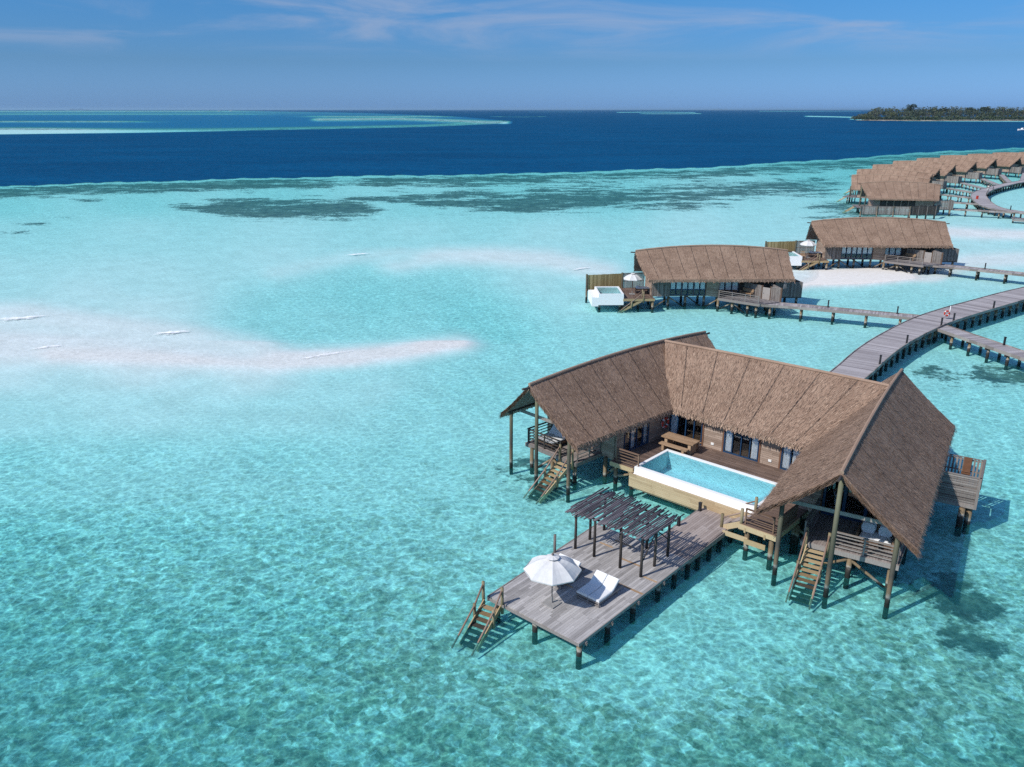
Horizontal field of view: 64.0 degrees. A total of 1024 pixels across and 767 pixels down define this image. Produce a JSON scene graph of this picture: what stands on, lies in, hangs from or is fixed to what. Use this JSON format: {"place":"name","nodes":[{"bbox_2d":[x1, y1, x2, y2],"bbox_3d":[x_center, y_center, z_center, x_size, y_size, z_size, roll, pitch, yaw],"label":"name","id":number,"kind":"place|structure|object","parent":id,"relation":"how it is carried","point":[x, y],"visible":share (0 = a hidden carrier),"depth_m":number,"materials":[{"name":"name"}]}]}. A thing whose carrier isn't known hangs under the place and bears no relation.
{"place":"outdoors","nodes":[
{"label":"outdoors","id":0,"kind":"place"},
{"bbox_2d":[0,111,1023,766],"bbox_3d":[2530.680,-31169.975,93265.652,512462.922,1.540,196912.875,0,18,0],"label":"seabed","id":1,"kind":"structure","parent":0,"point":[238,443],"depth_m":51.41,"materials":[{"name":"sand"}]},
{"bbox_2d":[451,508,734,669],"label":"sun deck","id":2,"kind":"structure","parent":1,"relation":"on","point":[579,622],"depth_m":38.73,"materials":[{"name":"grey wood"}]},
{"bbox_2d":[523,553,581,608],"bbox_3d":[1.807,8.756,36.747,2.402,2.580,2.402,8,20,24],"label":"parasol","id":3,"kind":"object","parent":2,"relation":"on","point":[552,569],"visible":1,"depth_m":36.11,"materials":[{"name":"white fabric"}]},
{"bbox_2d":[556,553,584,589],"bbox_3d":[2.416,8.890,39.173,1.280,0.787,1.950,16,24,39],"label":"double sunbed","id":4,"kind":"object","parent":2,"relation":"on","point":[578,563],"visible":0.16,"depth_m":39.20,"materials":[{"name":"white fabric"}]},
{"bbox_2d":[576,570,623,607],"bbox_3d":[4.059,9.364,37.756,1.280,0.787,1.950,16,24,39],"label":"double sunbed","id":5,"kind":"object","parent":2,"relation":"on","point":[599,587],"visible":1,"depth_m":37.57,"materials":[{"name":"white fabric"}]},
{"bbox_2d":[565,487,684,577],"bbox_3d":[5.544,7.448,41.157,4.792,2.266,3.767,16,24,39],"label":"pergola","id":6,"kind":"object","parent":2,"relation":"on","point":[589,512],"visible":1,"depth_m":40.61,"materials":[{"name":"wood"}]},
{"bbox_2d":[676,516,680,525],"bbox_3d":[8.971,7.413,44.073,0.200,0.520,0.200,16,24,39],"label":"bollard","id":7,"kind":"object","parent":2,"relation":"on","point":[678,521],"visible":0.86,"depth_m":44.03,"materials":[{"name":"wood"}]},
{"bbox_2d":[697,502,702,511],"bbox_3d":[10.495,6.867,45.706,0.200,0.520,0.200,16,24,39],"label":"bollard","id":8,"kind":"object","parent":2,"relation":"on","point":[700,507],"visible":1,"depth_m":45.65,"materials":[{"name":"grey wood"}]},
{"bbox_2d":[585,244,802,317],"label":"overwater villa","id":9,"kind":"object","parent":1,"relation":"on","point":[727,273],"visible":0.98,"depth_m":95.27,"materials":[{"name":"brown wood"}]},
{"bbox_2d":[624,273,641,294],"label":"parasol","id":10,"kind":"object","parent":9,"relation":"on","point":[632,277],"visible":1,"depth_m":95.58,"materials":[{"name":"white fabric"}]},
{"bbox_2d":[635,286,648,292],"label":"sun lounger","id":11,"kind":"object","parent":9,"relation":"on","point":[641,287],"visible":0.99,"depth_m":97.08,"materials":[{"name":"white fabric"}]},
{"bbox_2d":[670,282,681,294],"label":"window","id":12,"kind":"structure","parent":9,"relation":"in","point":[679,284],"depth_m":95.84,"materials":[{"name":"blue glass"}]},
{"bbox_2d":[682,282,693,294],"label":"window","id":13,"kind":"structure","parent":9,"relation":"in","point":[684,285],"depth_m":95.89,"materials":[{"name":"blue glass"}]},
{"bbox_2d":[694,282,705,294],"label":"window","id":14,"kind":"structure","parent":9,"relation":"in","point":[696,284],"depth_m":95.91,"materials":[{"name":"blue glass"}]},
{"bbox_2d":[719,282,738,293],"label":"window","id":15,"kind":"structure","parent":9,"relation":"in","point":[729,286],"depth_m":96.19,"materials":[{"name":"blue glass"}]},
{"bbox_2d":[740,287,753,297],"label":"porch bench","id":16,"kind":"object","parent":9,"relation":"on","point":[747,289],"visible":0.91,"depth_m":95.39,"materials":[{"name":"brown wood"}]},
{"bbox_2d":[762,287,769,299],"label":"door","id":17,"kind":"structure","parent":9,"relation":"in","point":[766,291],"depth_m":93.67,"materials":[{"name":"wood"}]},
{"bbox_2d":[499,331,986,619],"bbox_3d":[13.645,3.578,50.090,25.919,8.643,19.576,16,24,39],"label":"overwater villa","id":18,"kind":"object","parent":1,"relation":"on","point":[781,451],"visible":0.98,"depth_m":48.46,"materials":[{"name":"brown plant"}]},
{"bbox_2d":[538,425,566,449],"bbox_3d":[2.739,3.359,53.035,1.900,1.084,1.500,-16,24,-40],"label":"daybed","id":19,"kind":"object","parent":18,"relation":"on","point":[554,432],"visible":0.5,"depth_m":52.80,"materials":[{"name":"white fabric"}]},
{"bbox_2d":[623,423,649,452],"bbox_3d":[7.894,3.067,51.993,2.480,2.200,0.141,-16,24,-40],"label":"sliding door","id":20,"kind":"structure","parent":18,"relation":"in","point":[636,438],"depth_m":52.13,"materials":[{"name":"blue glass"}]},
{"bbox_2d":[661,417,668,428],"bbox_3d":[10.034,2.555,53.681,0.883,0.883,0.184,-16,24,-40],"label":"lifebuoy","id":21,"kind":"object","parent":18,"relation":"attached to","point":[662,423],"visible":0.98,"depth_m":53.53,"materials":[{"name":"red plastic"}]},
{"bbox_2d":[659,441,688,453],"bbox_3d":[10.174,4.133,51.563,2.000,0.450,0.400,16,24,40],"label":"dining bench","id":22,"kind":"object","parent":18,"relation":"on","point":[665,444],"visible":0.98,"depth_m":51.51,"materials":[{"name":"brown wood"}]},
{"bbox_2d":[661,432,699,454],"bbox_3d":[10.683,3.820,51.995,2.300,0.770,0.900,16,24,40],"label":"dining table","id":23,"kind":"object","parent":18,"relation":"on","point":[670,437],"visible":0.91,"depth_m":51.65,"materials":[{"name":"brown wood"}]},
{"bbox_2d":[669,413,702,444],"bbox_3d":[11.312,2.663,53.199,2.430,2.200,0.141,16,24,40],"label":"sliding door","id":24,"kind":"structure","parent":18,"relation":"in","point":[674,425],"depth_m":53.70,"materials":[{"name":"blue glass"}]},
{"bbox_2d":[723,429,759,461],"bbox_3d":[14.210,3.509,50.670,2.360,2.200,0.141,16,24,40],"label":"sliding door","id":25,"kind":"structure","parent":18,"relation":"in","point":[728,436],"depth_m":50.83,"materials":[{"name":"blue glass"}]},
{"bbox_2d":[780,447,800,469],"bbox_3d":[17.007,4.325,48.230,2.360,2.200,0.141,16,24,40],"label":"sliding door","id":26,"kind":"structure","parent":18,"relation":"in","point":[787,456],"depth_m":48.87,"materials":[{"name":"blue glass"}]},
{"bbox_2d":[821,485,867,522],"bbox_3d":[18.430,6.083,42.501,4.340,2.600,0.065,11,22,30],"label":"sliding door","id":27,"kind":"structure","parent":18,"relation":"in","point":[825,488],"depth_m":43.22,"materials":[{"name":"glass"}]},
{"bbox_2d":[855,520,895,551],"bbox_3d":[18.151,7.532,40.786,1.780,0.979,1.070,11,22,30],"label":"outdoor sofa","id":28,"kind":"object","parent":18,"relation":"on","point":[874,531],"visible":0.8,"depth_m":40.71,"materials":[{"name":"white fabric"}]},
{"bbox_2d":[760,302,920,327],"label":"footbridge","id":29,"kind":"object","parent":1,"relation":"on","point":[862,312],"visible":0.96,"depth_m":89.46,"materials":[{"name":"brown wood"}]},
{"bbox_2d":[765,217,958,274],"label":"overwater villa","id":30,"kind":"object","parent":1,"relation":"on","point":[894,240],"visible":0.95,"depth_m":118.22,"materials":[{"name":"brown plant"}]},
{"bbox_2d":[800,240,816,257],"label":"parasol","id":31,"kind":"object","parent":30,"relation":"on","point":[808,243],"visible":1,"depth_m":119.21,"materials":[{"name":"white fabric"}]},
{"bbox_2d":[808,251,821,256],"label":"sun lounger","id":32,"kind":"object","parent":30,"relation":"on","point":[814,252],"visible":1,"depth_m":120.65,"materials":[{"name":"white fabric"}]},
{"bbox_2d":[841,247,851,258],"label":"window","id":33,"kind":"structure","parent":30,"relation":"in","point":[848,250],"depth_m":119.16,"materials":[{"name":"blue glass"}]},
{"bbox_2d":[851,247,861,258],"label":"window","id":34,"kind":"structure","parent":30,"relation":"in","point":[859,249],"depth_m":119.07,"materials":[{"name":"blue glass"}]},
{"bbox_2d":[861,247,872,258],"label":"window","id":35,"kind":"structure","parent":30,"relation":"in","point":[865,250],"depth_m":119.02,"materials":[{"name":"blue glass"}]},
{"bbox_2d":[885,248,901,258],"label":"window","id":36,"kind":"structure","parent":30,"relation":"in","point":[891,251],"depth_m":119.02,"materials":[{"name":"blue glass"}]},
{"bbox_2d":[903,253,915,260],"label":"porch bench","id":37,"kind":"object","parent":30,"relation":"on","point":[910,254],"visible":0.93,"depth_m":118.09,"materials":[{"name":"brown wood"}]},
{"bbox_2d":[924,252,931,262],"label":"door","id":38,"kind":"structure","parent":30,"relation":"in","point":[927,257],"depth_m":116.20,"materials":[{"name":"wood"}]},
{"bbox_2d":[836,174,937,204],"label":"overwater villa","id":39,"kind":"object","parent":1,"relation":"on","point":[856,179],"visible":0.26,"depth_m":202.40,"materials":[{"name":"brown wood"}]},
{"bbox_2d":[844,169,940,196],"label":"overwater villa","id":40,"kind":"object","parent":1,"relation":"on","point":[900,172],"visible":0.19,"depth_m":217.63,"materials":[{"name":"brown plant"}]},
{"bbox_2d":[842,181,953,215],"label":"overwater villa","id":41,"kind":"object","parent":1,"relation":"on","point":[893,193],"visible":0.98,"depth_m":181.12,"materials":[{"name":"brown wood"}]},
{"bbox_2d":[880,200,886,205],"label":"window","id":42,"kind":"structure","parent":41,"relation":"in","point":[882,202],"depth_m":181.79,"materials":[{"name":"black glass"}]},
{"bbox_2d":[887,200,893,205],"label":"window","id":43,"kind":"structure","parent":41,"relation":"in","point":[890,202],"depth_m":181.54,"materials":[{"name":"black glass"}]},
{"bbox_2d":[894,200,900,205],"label":"window","id":44,"kind":"structure","parent":41,"relation":"in","point":[897,202],"depth_m":181.26,"materials":[{"name":"black glass"}]},
{"bbox_2d":[901,200,907,205],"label":"window","id":45,"kind":"structure","parent":41,"relation":"in","point":[904,203],"depth_m":181.03,"materials":[{"name":"black glass"}]},
{"bbox_2d":[909,201,915,206],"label":"window","id":46,"kind":"structure","parent":41,"relation":"in","point":[911,203],"depth_m":180.77,"materials":[{"name":"black glass"}]},
{"bbox_2d":[859,204,939,218],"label":"privacy fence","id":47,"kind":"object","parent":1,"relation":"on","point":[922,210],"visible":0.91,"depth_m":174.39,"materials":[{"name":"grey wood"}]},
{"bbox_2d":[871,164,946,192],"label":"overwater villa","id":48,"kind":"object","parent":1,"relation":"on","point":[936,171],"visible":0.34,"depth_m":233.19,"materials":[{"name":"brown plant"}]},
{"bbox_2d":[829,287,1023,380],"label":"jetty","id":49,"kind":"object","parent":1,"relation":"on","point":[861,361],"visible":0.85,"depth_m":81.01,"materials":[{"name":"grey wood"}]},
{"bbox_2d":[893,161,962,187],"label":"overwater villa","id":50,"kind":"object","parent":1,"relation":"on","point":[948,173],"visible":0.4,"depth_m":248.36,"materials":[{"name":"brown plant"}]},
{"bbox_2d":[916,158,982,183],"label":"overwater villa","id":51,"kind":"object","parent":1,"relation":"on","point":[965,169],"visible":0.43,"depth_m":262.98,"materials":[{"name":"brown plant"}]},
{"bbox_2d":[940,194,971,202],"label":"footbridge","id":52,"kind":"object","parent":1,"relation":"on","point":[951,196],"visible":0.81,"depth_m":207.52,"materials":[{"name":"grey wood"}]},
{"bbox_2d":[936,202,976,208],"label":"footbridge","id":53,"kind":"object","parent":1,"relation":"on","point":[967,204],"visible":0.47,"depth_m":191.97,"materials":[{"name":"grey wood"}]},
{"bbox_2d":[943,188,972,196],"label":"footbridge","id":54,"kind":"object","parent":1,"relation":"on","point":[962,191],"visible":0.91,"depth_m":223.88,"materials":[{"name":"grey wood"}]},
{"bbox_2d":[958,182,983,191],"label":"footbridge","id":55,"kind":"object","parent":1,"relation":"on","point":[971,185],"visible":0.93,"depth_m":237.88,"materials":[{"name":"grey wood"}]},
{"bbox_2d":[940,155,1002,179],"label":"overwater villa","id":56,"kind":"object","parent":1,"relation":"on","point":[987,165],"visible":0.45,"depth_m":279.14,"materials":[{"name":"brown wood"}]},
{"bbox_2d":[922,264,1023,283],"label":"footbridge","id":57,"kind":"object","parent":1,"relation":"on","point":[978,270],"visible":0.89,"depth_m":112.18,"materials":[{"name":"grey wood"}]},
{"bbox_2d":[932,325,1023,369],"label":"jetty","id":58,"kind":"object","parent":1,"relation":"on","point":[988,345],"visible":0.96,"depth_m":77.44,"materials":[{"name":"grey wood"}]},
{"bbox_2d":[948,208,1011,218],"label":"footbridge","id":59,"kind":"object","parent":1,"relation":"on","point":[982,211],"visible":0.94,"depth_m":177.69,"materials":[{"name":"grey wood"}]},
{"bbox_2d":[979,178,997,186],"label":"footbridge","id":60,"kind":"object","parent":1,"relation":"on","point":[986,182],"visible":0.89,"depth_m":250.25,"materials":[{"name":"grey wood"}]},
{"bbox_2d":[968,154,1023,177],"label":"overwater villa","id":61,"kind":"object","parent":1,"relation":"on","point":[1008,163],"visible":0.53,"depth_m":287.48,"materials":[{"name":"brown wood"}]},
{"bbox_2d":[970,180,1023,217],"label":"jetty","id":62,"kind":"object","parent":1,"relation":"on","point":[983,201],"visible":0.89,"depth_m":203.60,"materials":[{"name":"grey wood"}]},
{"bbox_2d":[998,175,1011,186],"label":"footbridge","id":63,"kind":"object","parent":1,"relation":"on","point":[1003,178],"visible":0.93,"depth_m":261.23,"materials":[{"name":"grey wood"}]},
{"bbox_2d":[991,152,1023,173],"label":"overwater villa","id":64,"kind":"object","parent":1,"relation":"on","point":[1021,155],"visible":0.23,"depth_m":303.36,"materials":[{"name":"brown plant"}]},
{"bbox_2d":[1011,217,1023,222],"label":"landing stage","id":65,"kind":"object","parent":1,"relation":"on","point":[1018,220],"visible":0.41,"depth_m":168.75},
{"bbox_2d":[0,110,1023,766],"bbox_3d":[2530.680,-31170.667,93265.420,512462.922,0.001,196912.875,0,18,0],"label":"water","id":66,"kind":"structure","parent":0,"point":[574,140],"depth_m":527.21,"materials":[{"name":"blue liquid"}]},
{"bbox_2d":[0,315,43,320],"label":"breaking wave","id":67,"kind":"object","parent":66,"relation":"on","point":[16,318],"visible":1,"depth_m":90.94,"materials":[{"name":"liquid"}]},
{"bbox_2d":[36,345,60,348],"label":"breaking wave","id":68,"kind":"object","parent":66,"relation":"on","point":[48,346],"visible":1,"depth_m":80.04,"materials":[{"name":"liquid"}]},
{"bbox_2d":[158,330,188,334],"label":"breaking wave","id":69,"kind":"object","parent":66,"relation":"on","point":[172,332],"visible":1,"depth_m":84.99,"materials":[{"name":"liquid"}]},
{"bbox_2d":[305,350,353,358],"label":"breaking wave","id":70,"kind":"object","parent":66,"relation":"on","point":[325,354],"visible":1,"depth_m":77.42,"materials":[{"name":"liquid"}]},
{"bbox_2d":[0,0,1023,109],"label":"sky","id":71,"kind":"structure","parent":0,"point":[55,54],"materials":[{"name":"blue"}]},
{"bbox_2d":[856,119,1023,120],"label":"island","id":72,"kind":"structure","parent":0,"point":[941,120],"depth_m":1667.38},
{"bbox_2d":[906,104,916,110],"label":"broadleaf tree","id":73,"kind":"object","parent":72,"relation":"on","point":[910,108],"visible":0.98,"depth_m":1702.01,"materials":[{"name":"green plant"}]},
{"bbox_2d":[850,106,1023,119],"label":"woodland","id":74,"kind":"object","parent":72,"relation":"on","point":[890,114],"visible":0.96,"depth_m":1673.72,"materials":[{"name":"green plant"}]},
{"bbox_2d":[978,107,989,111],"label":"broadleaf tree","id":75,"kind":"object","parent":72,"relation":"on","point":[984,109],"visible":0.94,"depth_m":1712.90,"materials":[{"name":"green plant"}]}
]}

